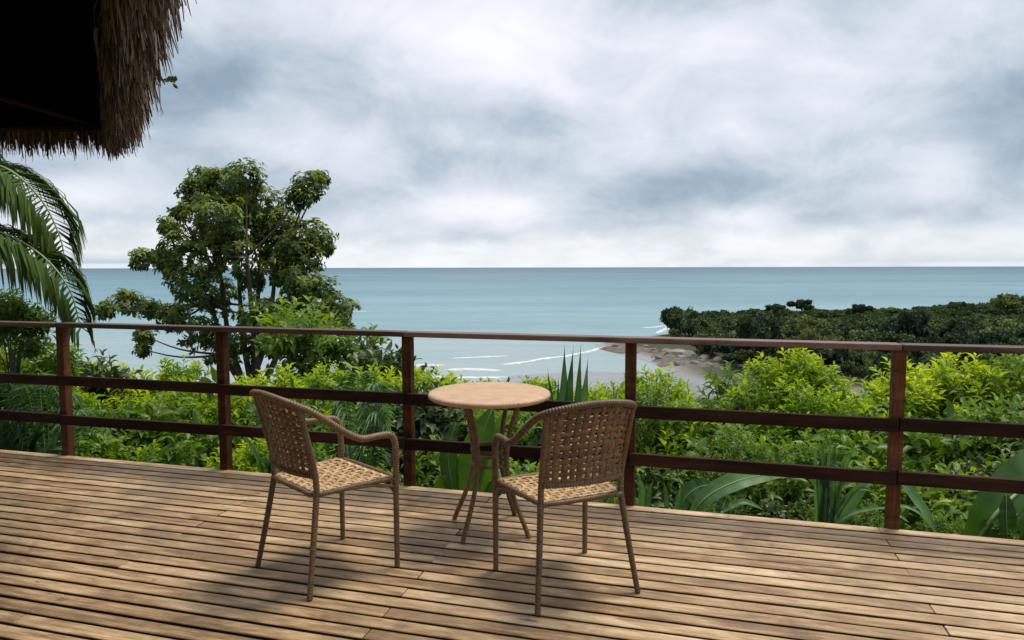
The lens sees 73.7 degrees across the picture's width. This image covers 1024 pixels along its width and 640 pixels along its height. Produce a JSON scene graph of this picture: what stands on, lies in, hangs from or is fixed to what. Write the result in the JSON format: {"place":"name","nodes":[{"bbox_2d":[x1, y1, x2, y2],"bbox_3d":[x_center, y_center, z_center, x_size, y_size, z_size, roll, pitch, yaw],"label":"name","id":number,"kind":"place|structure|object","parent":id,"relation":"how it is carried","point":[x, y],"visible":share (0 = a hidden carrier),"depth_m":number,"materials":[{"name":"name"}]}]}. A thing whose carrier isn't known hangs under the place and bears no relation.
{"place":"outdoors","nodes":[
{"label":"outdoors","id":0,"kind":"place"},
{"bbox_2d":[0,0,196,162],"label":"thatched roof","id":1,"kind":"structure","parent":0,"point":[80,72],"depth_m":3.17,"materials":[{"name":"brown plant"}]},
{"bbox_2d":[0,266,1023,394],"bbox_3d":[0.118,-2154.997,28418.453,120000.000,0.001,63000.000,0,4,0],"label":"sea","id":2,"kind":"structure","parent":0,"point":[623,301],"depth_m":1202.16,"materials":[{"name":"liquid"}]},
{"bbox_2d":[0,0,1023,268],"label":"sky","id":3,"kind":"structure","parent":0,"point":[447,133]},
{"bbox_2d":[599,344,724,368],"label":"rocky shore","id":4,"kind":"structure","parent":0,"point":[621,350],"depth_m":405.02,"materials":[{"name":"stone"}]},
{"bbox_2d":[502,332,1019,408],"bbox_3d":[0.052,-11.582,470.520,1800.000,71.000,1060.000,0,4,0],"label":"terrain","id":5,"kind":"structure","parent":0,"point":[692,374],"depth_m":351.10,"materials":[{"name":"sand"}]},
{"bbox_2d":[0,288,57,449],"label":"leafy shrub","id":6,"kind":"object","parent":5,"relation":"on","point":[30,346],"visible":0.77,"depth_m":6.62,"materials":[{"name":"green plant"}]},
{"bbox_2d":[0,409,61,452],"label":"strap leaf clump","id":7,"kind":"object","parent":5,"relation":"on","point":[37,433],"visible":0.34,"depth_m":6.12,"materials":[{"name":"plant"}]},
{"bbox_2d":[0,335,89,448],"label":"leafy shrub","id":8,"kind":"object","parent":5,"relation":"on","point":[45,364],"visible":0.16,"depth_m":7.42,"materials":[{"name":"green plant"}]},
{"bbox_2d":[0,155,97,352],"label":"coconut palm","id":9,"kind":"object","parent":5,"relation":"on","point":[30,268],"visible":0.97,"depth_m":6.11,"materials":[{"name":"green plant"}]},
{"bbox_2d":[0,373,103,456],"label":"fan of fronds","id":10,"kind":"object","parent":5,"relation":"on","point":[15,402],"visible":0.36,"depth_m":6.17,"materials":[{"name":"green plant"}]},
{"bbox_2d":[0,394,116,453],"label":"leafy shrub","id":11,"kind":"object","parent":5,"relation":"on","point":[96,408],"visible":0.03,"depth_m":7.79,"materials":[{"name":"green plant"}]},
{"bbox_2d":[25,349,145,411],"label":"leafy shrub","id":12,"kind":"object","parent":5,"relation":"on","point":[95,371],"visible":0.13,"depth_m":9.42,"materials":[{"name":"green plant"}]},
{"bbox_2d":[49,427,134,460],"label":"leafy shrub","id":13,"kind":"object","parent":5,"relation":"on","point":[109,448],"visible":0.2,"depth_m":6.66,"materials":[{"name":"green plant"}]},
{"bbox_2d":[76,386,113,429],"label":"leafy shrub","id":14,"kind":"object","parent":5,"relation":"on","point":[93,399],"visible":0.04,"depth_m":8.59,"materials":[{"name":"green plant"}]},
{"bbox_2d":[90,391,192,461],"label":"leafy shrub","id":15,"kind":"object","parent":5,"relation":"on","point":[163,413],"visible":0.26,"depth_m":7.80,"materials":[{"name":"green plant"}]},
{"bbox_2d":[93,365,201,412],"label":"leafy shrub","id":16,"kind":"object","parent":5,"relation":"on","point":[136,393],"visible":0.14,"depth_m":9.59,"materials":[{"name":"green plant"}]},
{"bbox_2d":[122,439,172,463],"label":"leafy shrub","id":17,"kind":"object","parent":5,"relation":"on","point":[140,458],"visible":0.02,"depth_m":6.93,"materials":[{"name":"green plant"}]},
{"bbox_2d":[132,375,206,415],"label":"leafy shrub","id":18,"kind":"object","parent":5,"relation":"on","point":[184,394],"visible":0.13,"depth_m":9.30,"materials":[{"name":"green plant"}]},
{"bbox_2d":[145,354,210,399],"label":"leafy shrub","id":19,"kind":"object","parent":5,"relation":"on","point":[192,372],"visible":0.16,"depth_m":10.26,"materials":[{"name":"green plant"}]},
{"bbox_2d":[140,412,247,467],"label":"leafy shrub","id":20,"kind":"object","parent":5,"relation":"on","point":[192,452],"visible":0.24,"depth_m":6.49,"materials":[{"name":"green plant"}]},
{"bbox_2d":[139,365,250,456],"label":"leafy shrub","id":21,"kind":"object","parent":5,"relation":"on","point":[196,406],"visible":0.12,"depth_m":8.38,"materials":[{"name":"green plant"}]},
{"bbox_2d":[190,394,256,453],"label":"leafy shrub","id":22,"kind":"object","parent":5,"relation":"on","point":[212,413],"visible":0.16,"depth_m":8.24,"materials":[{"name":"green plant"}]},
{"bbox_2d":[89,157,361,384],"bbox_3d":[-6.636,0.474,16.003,6.430,8.498,3.228,0,4,0],"label":"broadleaf tree","id":23,"kind":"object","parent":5,"relation":"on","point":[289,256],"visible":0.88,"depth_m":15.55,"materials":[{"name":"green plant"}]},
{"bbox_2d":[203,437,283,471],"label":"leafy shrub","id":24,"kind":"object","parent":5,"relation":"on","point":[244,463],"visible":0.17,"depth_m":6.47,"materials":[{"name":"green plant"}]},
{"bbox_2d":[244,437,285,473],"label":"strap leaf clump","id":25,"kind":"object","parent":5,"relation":"on","point":[259,460],"visible":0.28,"depth_m":5.54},
{"bbox_2d":[215,362,329,406],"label":"leafy shrub","id":26,"kind":"object","parent":5,"relation":"on","point":[282,381],"visible":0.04,"depth_m":9.01,"materials":[{"name":"green plant"}]},
{"bbox_2d":[215,375,349,446],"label":"leafy shrub","id":27,"kind":"object","parent":5,"relation":"on","point":[309,403],"visible":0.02,"depth_m":7.83,"materials":[{"name":"green plant"}]},
{"bbox_2d":[251,441,334,473],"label":"leafy shrub","id":28,"kind":"object","parent":5,"relation":"on","point":[319,452],"visible":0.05,"depth_m":5.98,"materials":[{"name":"green plant"}]},
{"bbox_2d":[254,408,387,470],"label":"leafy shrub","id":29,"kind":"object","parent":5,"relation":"on","point":[312,443],"visible":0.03,"depth_m":6.42,"materials":[{"name":"green plant"}]},
{"bbox_2d":[251,294,391,386],"bbox_3d":[-3.371,2.131,12.049,2.532,5.178,2.200,-1,4,-8],"label":"leafy shrub","id":30,"kind":"object","parent":5,"relation":"on","point":[293,347],"visible":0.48,"depth_m":11.74,"materials":[{"name":"green plant"}]},
{"bbox_2d":[297,360,353,388],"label":"leafy shrub","id":31,"kind":"object","parent":5,"relation":"on","point":[318,380],"visible":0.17,"depth_m":9.52,"materials":[{"name":"green plant"}]},
{"bbox_2d":[324,371,396,477],"bbox_3d":[-1.295,1.224,5.760,0.650,1.549,0.666,0,4,0],"label":"fan of fronds","id":32,"kind":"object","parent":5,"relation":"on","point":[382,422],"visible":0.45,"depth_m":5.74,"materials":[{"name":"green plant"}]},
{"bbox_2d":[316,360,428,417],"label":"leafy shrub","id":33,"kind":"object","parent":5,"relation":"on","point":[393,380],"visible":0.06,"depth_m":8.86,"materials":[{"name":"green plant"}]},
{"bbox_2d":[320,362,429,471],"bbox_3d":[-1.788,2.280,9.308,1.655,3.413,1.917,-2,5,-23],"label":"leafy shrub","id":34,"kind":"object","parent":5,"relation":"on","point":[334,382],"visible":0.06,"depth_m":9.02,"materials":[{"name":"green plant"}]},
{"bbox_2d":[332,338,435,378],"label":"leafy shrub","id":35,"kind":"object","parent":5,"relation":"on","point":[369,356],"visible":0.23,"depth_m":10.55,"materials":[{"name":"green plant"}]},
{"bbox_2d":[345,376,472,483],"bbox_3d":[-0.926,2.228,7.302,1.711,3.304,1.275,-1,5,-11],"label":"leafy shrub","id":36,"kind":"object","parent":5,"relation":"on","point":[437,422],"visible":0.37,"depth_m":6.97,"materials":[{"name":"green plant"}]},
{"bbox_2d":[388,364,465,468],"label":"leafy shrub","id":37,"kind":"object","parent":5,"relation":"on","point":[451,375],"visible":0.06,"depth_m":9.53,"materials":[{"name":"green plant"}]},
{"bbox_2d":[399,435,523,493],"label":"leafy shrub","id":38,"kind":"object","parent":5,"relation":"on","point":[432,464],"visible":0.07,"depth_m":5.61,"materials":[{"name":"green plant"}]},
{"bbox_2d":[434,409,506,492],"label":"paddle leaf plant","id":39,"kind":"object","parent":5,"relation":"on","point":[454,469],"visible":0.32,"depth_m":5.05,"materials":[{"name":"plant"}]},
{"bbox_2d":[456,409,542,472],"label":"leafy shrub","id":40,"kind":"object","parent":5,"relation":"on","point":[526,438],"visible":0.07,"depth_m":7.17,"materials":[{"name":"green plant"}]},
{"bbox_2d":[0,449,1023,639],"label":"timber deck","id":41,"kind":"structure","parent":5,"relation":"on","point":[99,549],"depth_m":3.30,"materials":[{"name":"brown wood"}]},
{"bbox_2d":[249,389,399,600],"bbox_3d":[-0.922,0.755,3.289,0.548,0.910,0.581,4,6,44],"label":"wicker armchair","id":42,"kind":"object","parent":41,"relation":"on","point":[340,478],"visible":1,"depth_m":3.16,"materials":[{"name":"wicker"}]},
{"bbox_2d":[428,382,550,543],"bbox_3d":[-0.124,0.782,3.792,0.674,0.780,0.674,0,4,0],"label":"bistro table","id":43,"kind":"object","parent":41,"relation":"on","point":[470,396],"visible":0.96,"depth_m":3.69,"materials":[{"name":"wood"}]},
{"bbox_2d":[0,321,1023,529],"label":"deck railing","id":44,"kind":"object","parent":41,"relation":"attached to","point":[893,477],"visible":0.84,"depth_m":4.18,"materials":[{"name":"brown wood"}]},
{"bbox_2d":[492,399,640,615],"bbox_3d":[0.252,0.766,3.124,0.548,0.910,0.581,-2,5,-24],"label":"wicker armchair","id":45,"kind":"object","parent":41,"relation":"on","point":[581,480],"visible":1,"depth_m":2.93,"materials":[{"name":"wicker"}]},
{"bbox_2d":[508,375,559,420],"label":"leafy shrub","id":46,"kind":"object","parent":5,"relation":"on","point":[535,382],"visible":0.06,"depth_m":8.68,"materials":[{"name":"green plant"}]},
{"bbox_2d":[499,460,589,501],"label":"leafy shrub","id":47,"kind":"object","parent":5,"relation":"on","point":[530,468],"visible":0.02,"depth_m":5.95,"materials":[{"name":"green plant"}]},
{"bbox_2d":[547,344,587,499],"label":"tall sword plant","id":48,"kind":"object","parent":5,"relation":"on","point":[566,390],"visible":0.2,"depth_m":4.99,"materials":[{"name":"green plant"}]},
{"bbox_2d":[517,400,639,471],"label":"leafy shrub","id":49,"kind":"object","parent":5,"relation":"on","point":[536,441],"visible":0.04,"depth_m":7.01,"materials":[{"name":"green plant"}]},
{"bbox_2d":[591,381,696,477],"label":"leafy shrub","id":50,"kind":"object","parent":5,"relation":"on","point":[642,429],"visible":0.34,"depth_m":6.56,"materials":[{"name":"green plant"}]},
{"bbox_2d":[601,448,687,507],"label":"leafy shrub","id":51,"kind":"object","parent":5,"relation":"on","point":[657,496],"visible":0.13,"depth_m":5.81,"materials":[{"name":"green plant"}]},
{"bbox_2d":[635,471,670,508],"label":"sword leaf plant","id":52,"kind":"object","parent":5,"relation":"on","point":[644,498],"visible":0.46,"depth_m":4.73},
{"bbox_2d":[617,362,699,435],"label":"leafy shrub","id":53,"kind":"object","parent":5,"relation":"on","point":[677,389],"visible":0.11,"depth_m":7.86,"materials":[{"name":"green plant"}]},
{"bbox_2d":[635,467,715,511],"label":"leafy shrub","id":54,"kind":"object","parent":5,"relation":"on","point":[672,475],"visible":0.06,"depth_m":5.90,"materials":[{"name":"green plant"}]},
{"bbox_2d":[666,306,706,336],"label":"forest tree","id":55,"kind":"object","parent":5,"relation":"on","point":[687,318],"visible":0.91,"depth_m":468.70,"materials":[{"name":"green plant"}]},
{"bbox_2d":[636,401,769,495],"bbox_3d":[1.666,2.660,6.864,1.637,3.745,1.487,-1,4,-8],"label":"leafy shrub","id":56,"kind":"object","parent":5,"relation":"on","point":[666,445],"visible":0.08,"depth_m":6.47,"materials":[{"name":"green plant"}]},
{"bbox_2d":[662,401,746,485],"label":"leafy shrub","id":57,"kind":"object","parent":5,"relation":"on","point":[700,445],"visible":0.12,"depth_m":6.28,"materials":[{"name":"green plant"}]},
{"bbox_2d":[664,473,782,513],"bbox_3d":[1.510,1.520,4.741,0.938,0.967,0.294,0,4,0],"label":"bird of paradise plant","id":58,"kind":"object","parent":5,"relation":"on","point":[699,494],"visible":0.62,"depth_m":4.71,"materials":[{"name":"green plant"}]},
{"bbox_2d":[701,497,753,515],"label":"leafy shrub","id":59,"kind":"object","parent":5,"relation":"on","point":[738,511],"visible":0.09,"depth_m":4.82,"materials":[{"name":"green plant"}]},
{"bbox_2d":[670,404,796,473],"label":"leafy shrub","id":60,"kind":"object","parent":5,"relation":"on","point":[704,433],"visible":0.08,"depth_m":6.51,"materials":[{"name":"green plant"}]},
{"bbox_2d":[696,360,774,445],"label":"leafy shrub","id":61,"kind":"object","parent":5,"relation":"on","point":[716,382],"visible":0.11,"depth_m":9.09,"materials":[{"name":"green plant"}]},
{"bbox_2d":[681,424,792,510],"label":"leafy shrub","id":62,"kind":"object","parent":5,"relation":"on","point":[748,455],"visible":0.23,"depth_m":5.60,"materials":[{"name":"green plant"}]},
{"bbox_2d":[731,316,783,363],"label":"forest tree","id":63,"kind":"object","parent":5,"relation":"on","point":[751,328],"visible":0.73,"depth_m":347.70,"materials":[{"name":"green plant"}]},
{"bbox_2d":[736,310,783,332],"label":"forest tree","id":64,"kind":"object","parent":5,"relation":"on","point":[772,323],"visible":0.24,"depth_m":409.22,"materials":[{"name":"green plant"}]},
{"bbox_2d":[724,450,813,520],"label":"leafy shrub","id":65,"kind":"object","parent":5,"relation":"on","point":[785,490],"visible":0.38,"depth_m":5.11,"materials":[{"name":"green plant"}]},
{"bbox_2d":[721,377,833,447],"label":"leafy shrub","id":66,"kind":"object","parent":5,"relation":"on","point":[757,402],"visible":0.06,"depth_m":8.29,"materials":[{"name":"green plant"}]},
{"bbox_2d":[748,494,817,521],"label":"leafy shrub","id":67,"kind":"object","parent":5,"relation":"on","point":[774,511],"visible":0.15,"depth_m":4.80,"materials":[{"name":"green plant"}]},
{"bbox_2d":[768,336,804,362],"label":"forest tree","id":68,"kind":"object","parent":5,"relation":"on","point":[773,350],"visible":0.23,"depth_m":328.30,"materials":[{"name":"green plant"}]},
{"bbox_2d":[742,381,849,460],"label":"leafy shrub","id":69,"kind":"object","parent":5,"relation":"on","point":[790,434],"visible":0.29,"depth_m":6.93,"materials":[{"name":"green plant"}]},
{"bbox_2d":[742,347,857,428],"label":"leafy shrub","id":70,"kind":"object","parent":5,"relation":"on","point":[804,370],"visible":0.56,"depth_m":7.74,"materials":[{"name":"green plant"}]},
{"bbox_2d":[786,299,813,313],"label":"forest tree","id":71,"kind":"object","parent":5,"relation":"on","point":[801,304],"visible":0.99,"depth_m":557.25,"materials":[{"name":"green plant"}]},
{"bbox_2d":[785,314,829,329],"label":"forest tree","id":72,"kind":"object","parent":5,"relation":"on","point":[805,322],"visible":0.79,"depth_m":460.18,"materials":[{"name":"green plant"}]},
{"bbox_2d":[753,429,886,522],"bbox_3d":[2.656,2.352,5.800,1.191,2.803,1.371,0,4,7],"label":"leafy shrub","id":73,"kind":"object","parent":5,"relation":"on","point":[804,451],"visible":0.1,"depth_m":5.79,"materials":[{"name":"green plant"}]},
{"bbox_2d":[801,348,843,360],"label":"forest tree","id":74,"kind":"object","parent":5,"relation":"on","point":[828,355],"visible":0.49,"depth_m":321.45,"materials":[{"name":"green plant"}]},
{"bbox_2d":[784,391,885,446],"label":"leafy shrub","id":75,"kind":"object","parent":5,"relation":"on","point":[853,408],"visible":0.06,"depth_m":7.03,"materials":[{"name":"green plant"}]},
{"bbox_2d":[658,302,1023,331],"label":"forest","id":76,"kind":"object","parent":5,"relation":"on","point":[942,313],"visible":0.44,"depth_m":566.78,"materials":[{"name":"green plant"}]},
{"bbox_2d":[814,433,884,523],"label":"strap leaf clump","id":77,"kind":"object","parent":5,"relation":"on","point":[844,506],"visible":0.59,"depth_m":4.52,"materials":[{"name":"plant"}]},
{"bbox_2d":[840,358,859,377],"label":"forest tree","id":78,"kind":"object","parent":5,"relation":"on","point":[849,366],"visible":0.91,"depth_m":320.25,"materials":[{"name":"green plant"}]},
{"bbox_2d":[787,412,921,499],"bbox_3d":[2.869,1.854,5.856,1.298,2.143,1.186,-1,5,-11],"label":"leafy shrub","id":79,"kind":"object","parent":5,"relation":"on","point":[874,450],"visible":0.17,"depth_m":5.83,"materials":[{"name":"green plant"}]},
{"bbox_2d":[810,494,909,529],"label":"leafy shrub","id":80,"kind":"object","parent":5,"relation":"on","point":[867,521],"visible":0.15,"depth_m":4.53,"materials":[{"name":"green plant"}]},
{"bbox_2d":[856,360,881,381],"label":"forest tree","id":81,"kind":"object","parent":5,"relation":"on","point":[864,370],"visible":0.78,"depth_m":311.14,"materials":[{"name":"green plant"}]},
{"bbox_2d":[853,328,898,341],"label":"forest tree","id":82,"kind":"object","parent":5,"relation":"on","point":[871,334],"visible":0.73,"depth_m":372.02,"materials":[{"name":"green plant"}]},
{"bbox_2d":[841,375,923,430],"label":"leafy shrub","id":83,"kind":"object","parent":5,"relation":"on","point":[865,387],"visible":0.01,"depth_m":8.15,"materials":[{"name":"green plant"}]},
{"bbox_2d":[838,389,942,491],"bbox_3d":[3.833,2.146,7.235,1.272,2.723,1.554,3,5,34],"label":"leafy shrub","id":84,"kind":"object","parent":5,"relation":"on","point":[874,412],"visible":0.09,"depth_m":7.28,"materials":[{"name":"green plant"}]},
{"bbox_2d":[872,351,914,378],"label":"forest tree","id":85,"kind":"object","parent":5,"relation":"on","point":[878,358],"visible":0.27,"depth_m":311.52,"materials":[{"name":"green plant"}]},
{"bbox_2d":[885,310,930,337],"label":"forest tree","id":86,"kind":"object","parent":5,"relation":"on","point":[914,323],"visible":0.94,"depth_m":420.26,"materials":[{"name":"green plant"}]},
{"bbox_2d":[841,456,978,533],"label":"leafy shrub","id":87,"kind":"object","parent":5,"relation":"on","point":[940,502],"visible":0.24,"depth_m":5.08,"materials":[{"name":"green plant"}]},
{"bbox_2d":[850,356,979,431],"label":"leafy shrub","id":88,"kind":"object","parent":5,"relation":"on","point":[915,389],"visible":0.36,"depth_m":7.79,"materials":[{"name":"green plant"}]},
{"bbox_2d":[899,485,935,532],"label":"drooping strap plant","id":89,"kind":"object","parent":5,"relation":"on","point":[918,501],"visible":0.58,"depth_m":4.38,"materials":[{"name":"green plant"}]},
{"bbox_2d":[849,398,1004,472],"bbox_3d":[3.939,1.947,6.434,1.368,2.473,1.498,-3,5,-32],"label":"leafy shrub","id":90,"kind":"object","parent":5,"relation":"on","point":[918,443],"visible":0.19,"depth_m":6.33,"materials":[{"name":"green plant"}]},
{"bbox_2d":[876,455,997,527],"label":"leafy shrub","id":91,"kind":"object","parent":5,"relation":"on","point":[910,464],"visible":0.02,"depth_m":5.52,"materials":[{"name":"green plant"}]},
{"bbox_2d":[916,509,965,534],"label":"leafy shrub","id":92,"kind":"object","parent":5,"relation":"on","point":[959,530],"visible":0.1,"depth_m":4.45,"materials":[{"name":"green plant"}]},
{"bbox_2d":[885,398,1006,462],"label":"leafy shrub","id":93,"kind":"object","parent":5,"relation":"on","point":[957,407],"visible":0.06,"depth_m":6.95,"materials":[{"name":"green plant"}]},
{"bbox_2d":[932,329,976,363],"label":"forest tree","id":94,"kind":"object","parent":5,"relation":"on","point":[954,336],"visible":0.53,"depth_m":320.85,"materials":[{"name":"green plant"}]},
{"bbox_2d":[939,319,978,335],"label":"forest tree","id":95,"kind":"object","parent":5,"relation":"on","point":[950,325],"visible":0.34,"depth_m":442.87,"materials":[{"name":"green plant"}]},
{"bbox_2d":[905,352,1023,418],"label":"leafy shrub","id":96,"kind":"object","parent":5,"relation":"on","point":[942,371],"visible":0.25,"depth_m":8.00,"materials":[{"name":"green plant"}]},
{"bbox_2d":[914,450,1019,533],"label":"leafy shrub","id":97,"kind":"object","parent":5,"relation":"on","point":[977,464],"visible":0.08,"depth_m":5.57,"materials":[{"name":"green plant"}]},
{"bbox_2d":[922,397,1018,460],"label":"leafy shrub","id":98,"kind":"object","parent":5,"relation":"on","point":[978,409],"visible":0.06,"depth_m":6.63,"materials":[{"name":"green plant"}]},
{"bbox_2d":[935,368,1023,417],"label":"leafy shrub","id":99,"kind":"object","parent":5,"relation":"on","point":[962,398],"visible":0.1,"depth_m":7.77,"materials":[{"name":"green plant"}]},
{"bbox_2d":[973,330,1001,344],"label":"forest tree","id":100,"kind":"object","parent":5,"relation":"on","point":[991,338],"visible":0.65,"depth_m":359.06,"materials":[{"name":"green plant"}]},
{"bbox_2d":[952,391,1023,460],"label":"leafy shrub","id":101,"kind":"object","parent":5,"relation":"on","point":[1018,445],"visible":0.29,"depth_m":6.16,"materials":[{"name":"green plant"}]},
{"bbox_2d":[954,342,1023,411],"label":"leafy shrub","id":102,"kind":"object","parent":5,"relation":"on","point":[1014,368],"visible":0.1,"depth_m":7.97,"materials":[{"name":"green plant"}]},
{"bbox_2d":[963,449,1023,539],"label":"banana plant","id":103,"kind":"object","parent":5,"relation":"on","point":[1003,509],"visible":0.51,"depth_m":4.30,"materials":[{"name":"green plant"}]},
{"bbox_2d":[977,319,1021,330],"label":"forest tree","id":104,"kind":"object","parent":5,"relation":"on","point":[985,323],"visible":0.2,"depth_m":418.67,"materials":[{"name":"green plant"}]},
{"bbox_2d":[990,293,1023,314],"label":"forest tree","id":105,"kind":"object","parent":5,"relation":"on","point":[1007,301],"visible":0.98,"depth_m":556.01,"materials":[{"name":"green plant"}]},
{"bbox_2d":[992,326,1023,354],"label":"forest tree","id":106,"kind":"object","parent":5,"relation":"on","point":[1014,335],"visible":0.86,"depth_m":358.96,"materials":[{"name":"green plant"}]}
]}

